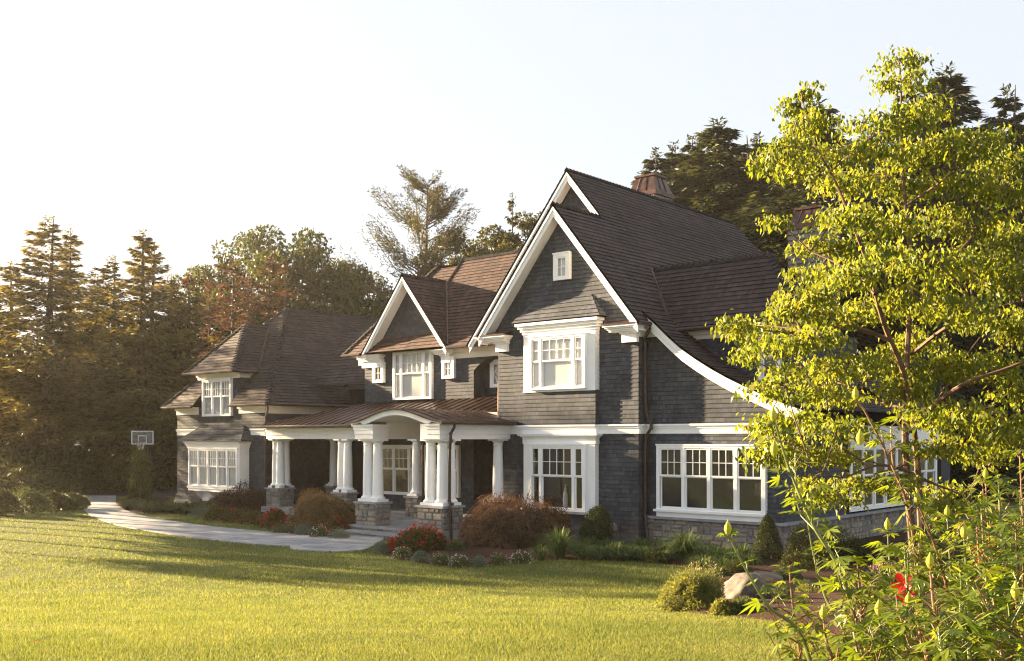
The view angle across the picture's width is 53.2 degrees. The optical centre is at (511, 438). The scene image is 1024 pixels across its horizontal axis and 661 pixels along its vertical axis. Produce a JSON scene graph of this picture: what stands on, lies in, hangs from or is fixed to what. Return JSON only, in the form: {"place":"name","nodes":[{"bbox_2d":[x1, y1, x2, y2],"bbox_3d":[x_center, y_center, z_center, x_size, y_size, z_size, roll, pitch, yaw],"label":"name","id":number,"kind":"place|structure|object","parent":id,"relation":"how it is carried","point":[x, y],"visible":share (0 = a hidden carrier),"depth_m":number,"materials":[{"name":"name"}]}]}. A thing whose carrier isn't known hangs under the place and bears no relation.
{"place":"outdoors","nodes":[
{"label":"outdoors","id":0,"kind":"place"},
{"bbox_2d":[67,488,176,496],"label":"driveway","id":1,"kind":"structure","parent":0,"point":[170,492],"depth_m":59.37,"materials":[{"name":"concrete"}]},
{"bbox_2d":[83,495,384,551],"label":"path","id":2,"kind":"structure","parent":0,"point":[104,508],"depth_m":34.03,"materials":[{"name":"grey concrete"}]},
{"bbox_2d":[0,488,1023,660],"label":"lawn","id":3,"kind":"structure","parent":0,"point":[404,573],"depth_m":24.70,"materials":[{"name":"green plant"}]},
{"bbox_2d":[0,266,94,429],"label":"hemlock tree","id":4,"kind":"object","parent":3,"relation":"on","point":[8,328],"visible":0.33,"depth_m":62.51,"materials":[{"name":"green plant"}]},
{"bbox_2d":[2,227,117,451],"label":"hemlock tree","id":5,"kind":"object","parent":3,"relation":"on","point":[77,259],"visible":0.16,"depth_m":65.84,"materials":[{"name":"green plant"}]},
{"bbox_2d":[0,214,167,459],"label":"hemlock tree","id":6,"kind":"object","parent":3,"relation":"on","point":[47,375],"visible":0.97,"depth_m":59.21,"materials":[{"name":"green plant"}]},
{"bbox_2d":[57,460,116,492],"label":"woodland shrub","id":7,"kind":"object","parent":3,"relation":"on","point":[99,483],"visible":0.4,"depth_m":60.71,"materials":[{"name":"green plant"}]},
{"bbox_2d":[0,254,195,459],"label":"hemlock tree","id":8,"kind":"object","parent":3,"relation":"on","point":[115,321],"visible":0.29,"depth_m":65.36,"materials":[{"name":"green plant"}]},
{"bbox_2d":[71,434,135,491],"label":"woodland shrub","id":9,"kind":"object","parent":3,"relation":"on","point":[100,457],"visible":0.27,"depth_m":62.68,"materials":[{"name":"green plant"}]},
{"bbox_2d":[41,229,200,492],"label":"hemlock tree","id":10,"kind":"object","parent":3,"relation":"on","point":[143,356],"visible":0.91,"depth_m":59.62,"materials":[{"name":"green plant"}]},
{"bbox_2d":[68,273,206,455],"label":"hemlock tree","id":11,"kind":"object","parent":3,"relation":"on","point":[179,340],"visible":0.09,"depth_m":65.24,"materials":[{"name":"green plant"}]},
{"bbox_2d":[60,241,218,468],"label":"hemlock tree","id":12,"kind":"object","parent":3,"relation":"on","point":[165,295],"visible":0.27,"depth_m":63.68,"materials":[{"name":"green plant"}]},
{"bbox_2d":[111,457,176,490],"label":"woodland shrub","id":13,"kind":"object","parent":3,"relation":"on","point":[167,481],"visible":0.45,"depth_m":62.89,"materials":[{"name":"green plant"}]},
{"bbox_2d":[134,273,224,463],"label":"larch tree","id":14,"kind":"object","parent":3,"relation":"on","point":[187,282],"visible":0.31,"depth_m":63.76,"materials":[{"name":"green plant"}]},
{"bbox_2d":[191,279,231,360],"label":"larch tree","id":15,"kind":"object","parent":3,"relation":"on","point":[208,292],"visible":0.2,"depth_m":67.92,"materials":[{"name":"green plant"}]},
{"bbox_2d":[197,259,257,360],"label":"larch tree","id":16,"kind":"object","parent":3,"relation":"on","point":[228,299],"visible":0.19,"depth_m":69.79,"materials":[{"name":"green plant"}]},
{"bbox_2d":[115,497,350,535],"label":"planting bed","id":17,"kind":"object","parent":3,"relation":"on","point":[154,499],"visible":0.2,"depth_m":43.71,"materials":[{"name":"brown soil"}]},
{"bbox_2d":[126,435,154,499],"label":"columnar shrub","id":18,"kind":"object","parent":17,"relation":"on","point":[141,475],"visible":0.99,"depth_m":51.74,"materials":[{"name":"green plant"}]},
{"bbox_2d":[209,479,265,510],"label":"japanese maple","id":19,"kind":"object","parent":17,"relation":"on","point":[237,498],"visible":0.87,"depth_m":44.00,"materials":[{"name":"red plant"}]},
{"bbox_2d":[259,507,286,527],"bbox_3d":[-8.495,2.845,36.693,1.037,0.826,1.108,0,0,41],"label":"begonia","id":20,"kind":"object","parent":17,"relation":"on","point":[274,515],"visible":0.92,"depth_m":36.53,"materials":[{"name":"red plant"}]},
{"bbox_2d":[285,487,355,527],"bbox_3d":[-6.694,2.492,36.242,2.768,1.574,2.810,0,0,17],"label":"japanese maple","id":21,"kind":"object","parent":17,"relation":"on","point":[316,508],"visible":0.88,"depth_m":35.56,"materials":[{"name":"brown plant"}]},
{"bbox_2d":[228,274,260,328],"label":"larch tree","id":22,"kind":"object","parent":3,"relation":"on","point":[244,315],"visible":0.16,"depth_m":65.98,"materials":[{"name":"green plant"}]},
{"bbox_2d":[235,255,287,324],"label":"larch tree","id":23,"kind":"object","parent":3,"relation":"on","point":[269,312],"visible":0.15,"depth_m":69.90,"materials":[{"name":"green plant"}]},
{"bbox_2d":[275,260,306,315],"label":"larch tree","id":24,"kind":"object","parent":3,"relation":"on","point":[289,282],"visible":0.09,"depth_m":73.89,"materials":[{"name":"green plant"}]},
{"bbox_2d":[327,163,489,307],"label":"pine tree","id":25,"kind":"object","parent":3,"relation":"on","point":[439,207],"visible":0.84,"depth_m":71.01,"materials":[{"name":"green plant"}]},
{"bbox_2d":[413,227,514,275],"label":"leafy tree","id":26,"kind":"object","parent":3,"relation":"on","point":[467,248],"visible":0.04,"depth_m":73.35,"materials":[{"name":"leaves"},{"name":"bark"}]},
{"bbox_2d":[476,210,540,250],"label":"leafy tree","id":27,"kind":"object","parent":3,"relation":"on","point":[495,240],"visible":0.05,"depth_m":79.21,"materials":[{"name":"green plant"}]},
{"bbox_2d":[504,191,523,250],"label":"hemlock tree","id":28,"kind":"object","parent":3,"relation":"on","point":[512,223],"visible":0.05,"depth_m":77.88,"materials":[{"name":"green plant"}]},
{"bbox_2d":[160,167,949,551],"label":"shingle house","id":29,"kind":"structure","parent":3,"relation":"on","point":[576,347],"depth_m":33.95,"materials":[{"name":"grey wood"}]},
{"bbox_2d":[187,448,237,487],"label":"window","id":30,"kind":"structure","parent":29,"relation":"in","point":[207,467],"depth_m":46.73,"materials":[{"name":"white paint"}]},
{"bbox_2d":[201,377,232,416],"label":"window","id":31,"kind":"structure","parent":29,"relation":"in","point":[217,393],"depth_m":47.30,"materials":[{"name":"white paint"}]},
{"bbox_2d":[392,350,433,399],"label":"window","id":32,"kind":"structure","parent":29,"relation":"in","point":[412,371],"depth_m":41.63,"materials":[{"name":"white paint"}]},
{"bbox_2d":[383,445,460,497],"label":"window","id":33,"kind":"structure","parent":29,"relation":"in","point":[397,459],"depth_m":42.05,"materials":[{"name":"white paint"}]},
{"bbox_2d":[528,332,586,389],"bbox_3d":[1.448,-2.450,32.746,2.340,1.760,0.164,0,0,41],"label":"window","id":34,"kind":"structure","parent":29,"relation":"in","point":[556,361],"depth_m":32.74,"materials":[{"name":"white paint"}]},
{"bbox_2d":[528,443,586,512],"bbox_3d":[1.493,1.245,32.797,2.340,2.150,0.300,0,0,41],"label":"window","id":35,"kind":"structure","parent":29,"relation":"in","point":[557,465],"depth_m":32.87,"materials":[{"name":"white paint"}]},
{"bbox_2d":[552,251,571,280],"bbox_3d":[1.611,-5.525,32.842,0.700,0.890,0.164,0,0,41],"label":"window","id":36,"kind":"structure","parent":29,"relation":"in","point":[562,264],"depth_m":32.83,"materials":[{"name":"white paint"}]},
{"bbox_2d":[653,444,767,521],"bbox_3d":[5.733,1.265,29.741,3.730,2.190,0.209,0,0,41],"label":"window","id":37,"kind":"structure","parent":29,"relation":"in","point":[698,481],"depth_m":29.73,"materials":[{"name":"white paint"}]},
{"bbox_2d":[849,442,936,511],"bbox_3d":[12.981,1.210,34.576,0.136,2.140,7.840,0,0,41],"label":"window","id":38,"kind":"structure","parent":29,"relation":"in","point":[877,500],"depth_m":33.64,"materials":[{"name":"white paint"}]},
{"bbox_2d":[641,147,687,203],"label":"spruce tree","id":39,"kind":"object","parent":3,"relation":"on","point":[656,161],"visible":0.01,"depth_m":69.67,"materials":[{"name":"green plant"}]},
{"bbox_2d":[658,139,683,193],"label":"spruce tree","id":40,"kind":"object","parent":3,"relation":"on","point":[669,156],"visible":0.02,"depth_m":75.82,"materials":[{"name":"green plant"}]},
{"bbox_2d":[669,134,720,211],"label":"spruce tree","id":41,"kind":"object","parent":3,"relation":"on","point":[681,168],"depth_m":72.65,"materials":[{"name":"green plant"}]},
{"bbox_2d":[377,526,1018,573],"bbox_3d":[6.946,3.155,31.142,14.500,0.219,19.704,0,0,41],"label":"planting bed","id":42,"kind":"object","parent":3,"relation":"on","point":[471,552],"visible":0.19,"depth_m":27.11,"materials":[{"name":"brown soil"}]},
{"bbox_2d":[390,523,449,552],"bbox_3d":[-2.553,2.810,28.453,1.744,0.924,1.864,0,0,41],"label":"begonia","id":43,"kind":"object","parent":42,"relation":"on","point":[419,538],"visible":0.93,"depth_m":28.05,"materials":[{"name":"red plant"}]},
{"bbox_2d":[456,487,577,548],"bbox_3d":[0.249,2.348,29.856,3.453,1.936,3.666,0,0,41],"label":"japanese maple","id":44,"kind":"object","parent":42,"relation":"on","point":[502,523],"visible":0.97,"depth_m":28.96,"materials":[{"name":"red plant"}]},
{"bbox_2d":[533,525,586,557],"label":"ornamental grass","id":45,"kind":"object","parent":42,"relation":"on","point":[560,543],"depth_m":26.81,"materials":[{"name":"green plant"}]},
{"bbox_2d":[578,504,616,542],"bbox_3d":[2.371,2.586,29.320,1.034,1.428,1.290,0,0,41],"label":"boxwood","id":46,"kind":"object","parent":42,"relation":"on","point":[605,527],"visible":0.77,"depth_m":29.17,"materials":[{"name":"green plant"}]},
{"bbox_2d":[649,527,719,556],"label":"ornamental grass","id":47,"kind":"object","parent":42,"relation":"on","point":[684,542],"depth_m":26.56,"materials":[{"name":"green plant"}]},
{"bbox_2d":[749,509,783,560],"bbox_3d":[6.535,2.564,26.272,0.985,1.481,1.082,0,0,41],"label":"dwarf spruce","id":48,"kind":"object","parent":42,"relation":"on","point":[764,538],"visible":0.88,"depth_m":26.09,"materials":[{"name":"green plant"}]},
{"bbox_2d":[777,548,832,570],"bbox_3d":[7.091,2.978,24.583,1.386,0.700,1.504,0,0,-2],"label":"garden shrub","id":49,"kind":"object","parent":42,"relation":"on","point":[792,558],"visible":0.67,"depth_m":24.45,"materials":[{"name":"green plant"}]},
{"bbox_2d":[782,522,828,564],"bbox_3d":[7.237,2.691,25.218,1.150,1.249,1.357,0,0,28],"label":"garden shrub","id":50,"kind":"object","parent":42,"relation":"on","point":[793,545],"visible":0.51,"depth_m":25.20,"materials":[{"name":"green plant"}]},
{"bbox_2d":[813,523,863,562],"bbox_3d":[8.220,2.713,25.773,1.224,1.191,1.312,0,0,-13],"label":"garden shrub","id":51,"kind":"object","parent":42,"relation":"on","point":[847,534],"visible":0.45,"depth_m":25.58,"materials":[{"name":"green plant"}]},
{"bbox_2d":[827,536,892,563],"bbox_3d":[8.815,2.874,25.744,1.796,0.864,1.776,0,0,41],"label":"garden shrub","id":52,"kind":"object","parent":42,"relation":"on","point":[866,550],"visible":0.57,"depth_m":25.40,"materials":[{"name":"green plant"}]},
{"bbox_2d":[720,131,773,206],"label":"spruce tree","id":53,"kind":"object","parent":3,"relation":"on","point":[762,180],"visible":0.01,"depth_m":69.37,"materials":[{"name":"green plant"}]},
{"bbox_2d":[667,116,863,345],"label":"spruce tree","id":54,"kind":"object","parent":3,"relation":"on","point":[730,178],"visible":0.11,"depth_m":67.22,"materials":[{"name":"green plant"}]},
{"bbox_2d":[716,520,816,660],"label":"hibiscus","id":55,"kind":"object","parent":3,"relation":"on","point":[728,529],"visible":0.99,"depth_m":5.29,"materials":[{"name":"green plant"}]},
{"bbox_2d":[745,562,831,660],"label":"hibiscus","id":56,"kind":"object","parent":3,"relation":"on","point":[798,653],"visible":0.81,"depth_m":6.40,"materials":[{"name":"green plant"}]},
{"bbox_2d":[668,567,965,659],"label":"planting bed","id":57,"kind":"object","parent":3,"relation":"on","point":[818,599],"visible":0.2,"depth_m":14.63,"materials":[{"name":"brown soil"}]},
{"bbox_2d":[654,558,725,611],"bbox_3d":[2.706,2.224,15.275,1.085,0.886,1.077,0,0,41],"label":"golden shrub","id":58,"kind":"object","parent":57,"relation":"on","point":[696,589],"visible":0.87,"depth_m":15.10,"materials":[{"name":"green plant"}]},
{"bbox_2d":[706,596,736,616],"bbox_3d":[2.892,2.327,14.047,0.434,0.322,0.420,0,0,-10],"label":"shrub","id":59,"kind":"object","parent":57,"relation":"on","point":[721,606],"visible":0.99,"depth_m":13.98,"materials":[{"name":"green plant"}]},
{"bbox_2d":[721,573,771,598],"bbox_3d":[3.697,2.466,16.166,0.834,0.674,0.727,0,0,3],"label":"boulder","id":60,"kind":"object","parent":57,"relation":"on","point":[735,586],"visible":0.45,"depth_m":15.97,"materials":[{"name":"stone"}]},
{"bbox_2d":[705,44,1023,612],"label":"dogwood tree","id":61,"kind":"object","parent":57,"relation":"on","point":[1009,434],"visible":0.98,"depth_m":11.76,"materials":[{"name":"green plant"}]},
{"bbox_2d":[956,467,1022,584],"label":"hibiscus","id":62,"kind":"object","parent":57,"relation":"on","point":[985,475],"visible":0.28,"depth_m":7.47,"materials":[{"name":"green plant"}]},
{"bbox_2d":[788,500,872,660],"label":"hibiscus","id":63,"kind":"object","parent":3,"relation":"on","point":[816,562],"visible":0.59,"depth_m":6.25,"materials":[{"name":"green plant"}]},
{"bbox_2d":[763,407,899,660],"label":"hibiscus","id":64,"kind":"object","parent":3,"relation":"on","point":[837,563],"visible":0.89,"depth_m":5.64,"materials":[{"name":"green plant"}]},
{"bbox_2d":[795,599,877,660],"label":"hibiscus","id":65,"kind":"object","parent":3,"relation":"on","point":[824,612],"visible":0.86,"depth_m":5.25,"materials":[{"name":"green plant"}]},
{"bbox_2d":[811,564,901,660],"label":"hibiscus","id":66,"kind":"object","parent":3,"relation":"on","point":[859,598],"visible":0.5,"depth_m":5.60,"materials":[{"name":"green plant"}]},
{"bbox_2d":[817,621,914,660],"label":"hibiscus","id":67,"kind":"object","parent":3,"relation":"on","point":[857,653],"visible":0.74,"depth_m":4.86,"materials":[{"name":"green plant"}]},
{"bbox_2d":[721,93,1022,495],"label":"spruce tree","id":68,"kind":"object","parent":3,"relation":"on","point":[778,242],"visible":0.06,"depth_m":60.10,"materials":[{"name":"green plant"}]},
{"bbox_2d":[840,599,917,660],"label":"hibiscus","id":69,"kind":"object","parent":3,"relation":"on","point":[879,613],"visible":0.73,"depth_m":4.78,"materials":[{"name":"green plant"}]},
{"bbox_2d":[848,517,932,658],"bbox_3d":[2.453,1.240,6.531,0.595,1.462,0.517,0,0,41],"label":"hibiscus","id":70,"kind":"object","parent":3,"relation":"on","point":[887,525],"visible":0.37,"depth_m":6.56,"materials":[{"name":"green plant"}]},
{"bbox_2d":[845,386,956,643],"bbox_3d":[2.268,0.828,5.923,0.578,2.270,0.446,0,0,-14],"label":"hibiscus","id":71,"kind":"object","parent":3,"relation":"on","point":[903,496],"visible":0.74,"depth_m":5.91,"materials":[{"name":"green plant"}]},
{"bbox_2d":[864,591,949,660],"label":"hibiscus","id":72,"kind":"object","parent":3,"relation":"on","point":[908,597],"visible":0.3,"depth_m":5.29,"materials":[{"name":"green plant"}]},
{"bbox_2d":[880,544,968,660],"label":"hibiscus","id":73,"kind":"object","parent":3,"relation":"on","point":[904,556],"visible":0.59,"depth_m":5.40,"materials":[{"name":"green plant"}]},
{"bbox_2d":[838,61,1023,502],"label":"spruce tree","id":74,"kind":"object","parent":3,"relation":"on","point":[954,86],"visible":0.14,"depth_m":57.90,"materials":[{"name":"green plant"}]},
{"bbox_2d":[843,85,1022,479],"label":"spruce tree","id":75,"kind":"object","parent":3,"relation":"on","point":[906,101],"visible":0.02,"depth_m":61.63,"materials":[{"name":"green plant"}]},
{"bbox_2d":[873,588,999,660],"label":"hibiscus","id":76,"kind":"object","parent":3,"relation":"on","point":[916,618],"visible":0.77,"depth_m":4.56,"materials":[{"name":"green plant"}]},
{"bbox_2d":[897,490,988,660],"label":"hibiscus","id":77,"kind":"object","parent":3,"relation":"on","point":[917,499],"visible":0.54,"depth_m":5.80,"materials":[{"name":"green plant"}]},
{"bbox_2d":[915,624,972,660],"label":"hibiscus","id":78,"kind":"object","parent":3,"relation":"on","point":[944,654],"visible":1,"depth_m":4.11,"materials":[{"name":"green plant"}]},
{"bbox_2d":[889,552,1008,660],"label":"hibiscus","id":79,"kind":"object","parent":3,"relation":"on","point":[930,561],"visible":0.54,"depth_m":4.90,"materials":[{"name":"green plant"}]},
{"bbox_2d":[916,505,1000,653],"bbox_3d":[2.965,1.216,6.868,0.515,1.533,0.541,0,0,-14],"label":"hibiscus","id":80,"kind":"object","parent":3,"relation":"on","point":[947,511],"visible":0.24,"depth_m":6.87,"materials":[{"name":"green plant"}]},
{"bbox_2d":[915,587,1023,660],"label":"hibiscus","id":81,"kind":"object","parent":3,"relation":"on","point":[974,628],"visible":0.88,"depth_m":4.38,"materials":[{"name":"green plant"}]},
{"bbox_2d":[929,523,1023,660],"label":"hibiscus","id":82,"kind":"object","parent":3,"relation":"on","point":[964,533],"visible":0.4,"depth_m":5.18,"materials":[{"name":"green plant"}]},
{"bbox_2d":[932,563,1023,660],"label":"hibiscus","id":83,"kind":"object","parent":3,"relation":"on","point":[999,582],"visible":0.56,"depth_m":4.74,"materials":[{"name":"green plant"}]},
{"bbox_2d":[948,526,1007,654],"bbox_3d":[2.756,1.239,5.928,0.548,1.456,0.621,0,0,41],"label":"hibiscus","id":84,"kind":"object","parent":3,"relation":"on","point":[977,543],"visible":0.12,"depth_m":5.99,"materials":[{"name":"green plant"}]},
{"bbox_2d":[947,83,1023,492],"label":"spruce tree","id":85,"kind":"object","parent":3,"relation":"on","point":[1015,120],"visible":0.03,"depth_m":61.54,"materials":[{"name":"green plant"}]},
{"bbox_2d":[957,491,1019,639],"bbox_3d":[2.940,1.148,6.252,0.560,1.646,0.518,0,0,-9],"label":"hibiscus","id":86,"kind":"object","parent":3,"relation":"on","point":[971,535],"visible":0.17,"depth_m":6.29,"materials":[{"name":"green plant"}]},
{"bbox_2d":[954,521,1023,660],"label":"hibiscus","id":87,"kind":"object","parent":3,"relation":"on","point":[1019,562],"visible":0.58,"depth_m":5.06,"materials":[{"name":"green plant"}]},
{"bbox_2d":[966,570,1023,660],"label":"hibiscus","id":88,"kind":"object","parent":3,"relation":"on","point":[1019,629],"visible":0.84,"depth_m":4.53,"materials":[{"name":"green plant"}]},
{"bbox_2d":[966,474,1023,658],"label":"hibiscus","id":89,"kind":"object","parent":3,"relation":"on","point":[998,494],"visible":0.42,"depth_m":5.66,"materials":[{"name":"green plant"}]},
{"bbox_2d":[978,622,1023,660],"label":"hibiscus","id":90,"kind":"object","parent":3,"relation":"on","point":[1002,657],"visible":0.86,"depth_m":4.33,"materials":[{"name":"green plant"}]},
{"bbox_2d":[1001,448,1023,576],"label":"hibiscus","id":91,"kind":"object","parent":3,"relation":"on","point":[1020,484],"visible":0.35,"depth_m":6.47,"materials":[{"name":"green plant"}]},
{"bbox_2d":[0,0,1023,444],"label":"sky","id":92,"kind":"structure","parent":0,"point":[192,124],"materials":[{"name":"white"}]},
{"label":"forest floor","id":93,"kind":"structure","parent":0,"visible":0},
{"bbox_2d":[0,260,56,443],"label":"hemlock tree","id":94,"kind":"object","parent":93,"relation":"on","point":[10,271],"visible":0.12,"depth_m":67.79,"materials":[{"name":"green plant"}]},
{"bbox_2d":[35,273,139,442],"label":"hemlock tree","id":95,"kind":"object","parent":93,"relation":"on","point":[97,281],"visible":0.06,"depth_m":69.63,"materials":[{"name":"green plant"}]},
{"bbox_2d":[167,254,245,356],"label":"oak tree","id":96,"kind":"object","parent":93,"relation":"on","point":[225,263],"visible":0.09,"depth_m":81.49,"materials":[{"name":"green plant"}]},
{"bbox_2d":[177,230,302,358],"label":"oak tree","id":97,"kind":"object","parent":93,"relation":"on","point":[202,289],"visible":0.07,"depth_m":80.33,"materials":[{"name":"green plant"}]},
{"bbox_2d":[204,224,353,343],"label":"oak tree","id":98,"kind":"object","parent":93,"relation":"on","point":[257,243],"visible":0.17,"depth_m":78.01,"materials":[{"name":"green plant"}]},
{"bbox_2d":[219,227,389,335],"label":"oak tree","id":99,"kind":"object","parent":93,"relation":"on","point":[277,255],"visible":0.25,"depth_m":75.33,"materials":[{"name":"green plant"}]},
{"bbox_2d":[275,257,384,317],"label":"oak tree","id":100,"kind":"object","parent":93,"relation":"on","point":[333,288],"visible":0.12,"depth_m":77.29,"materials":[{"name":"green plant"}]},
{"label":"planting bed","id":101,"kind":"structure","parent":0,"visible":0},
{"bbox_2d":[0,488,23,516],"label":"border shrub","id":102,"kind":"object","parent":101,"relation":"on","point":[7,500],"visible":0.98,"depth_m":41.63,"materials":[{"name":"green plant"}]},
{"bbox_2d":[0,431,54,477],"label":"woodland shrub","id":103,"kind":"object","parent":101,"relation":"on","point":[25,457],"visible":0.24,"depth_m":57.28,"materials":[{"name":"green plant"}]},
{"bbox_2d":[13,485,56,514],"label":"border shrub","id":104,"kind":"object","parent":101,"relation":"on","point":[39,501],"visible":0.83,"depth_m":42.87,"materials":[{"name":"green plant"}]},
{"bbox_2d":[0,461,89,494],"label":"woodland shrub","id":105,"kind":"object","parent":101,"relation":"on","point":[31,476],"visible":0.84,"depth_m":54.37,"materials":[{"name":"green plant"}]},
{"bbox_2d":[36,490,78,511],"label":"border shrub","id":106,"kind":"object","parent":101,"relation":"on","point":[61,501],"visible":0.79,"depth_m":44.39,"materials":[{"name":"green plant"}]},
{"bbox_2d":[12,431,103,493],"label":"woodland shrub","id":107,"kind":"object","parent":101,"relation":"on","point":[69,455],"visible":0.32,"depth_m":59.90,"materials":[{"name":"green plant"}]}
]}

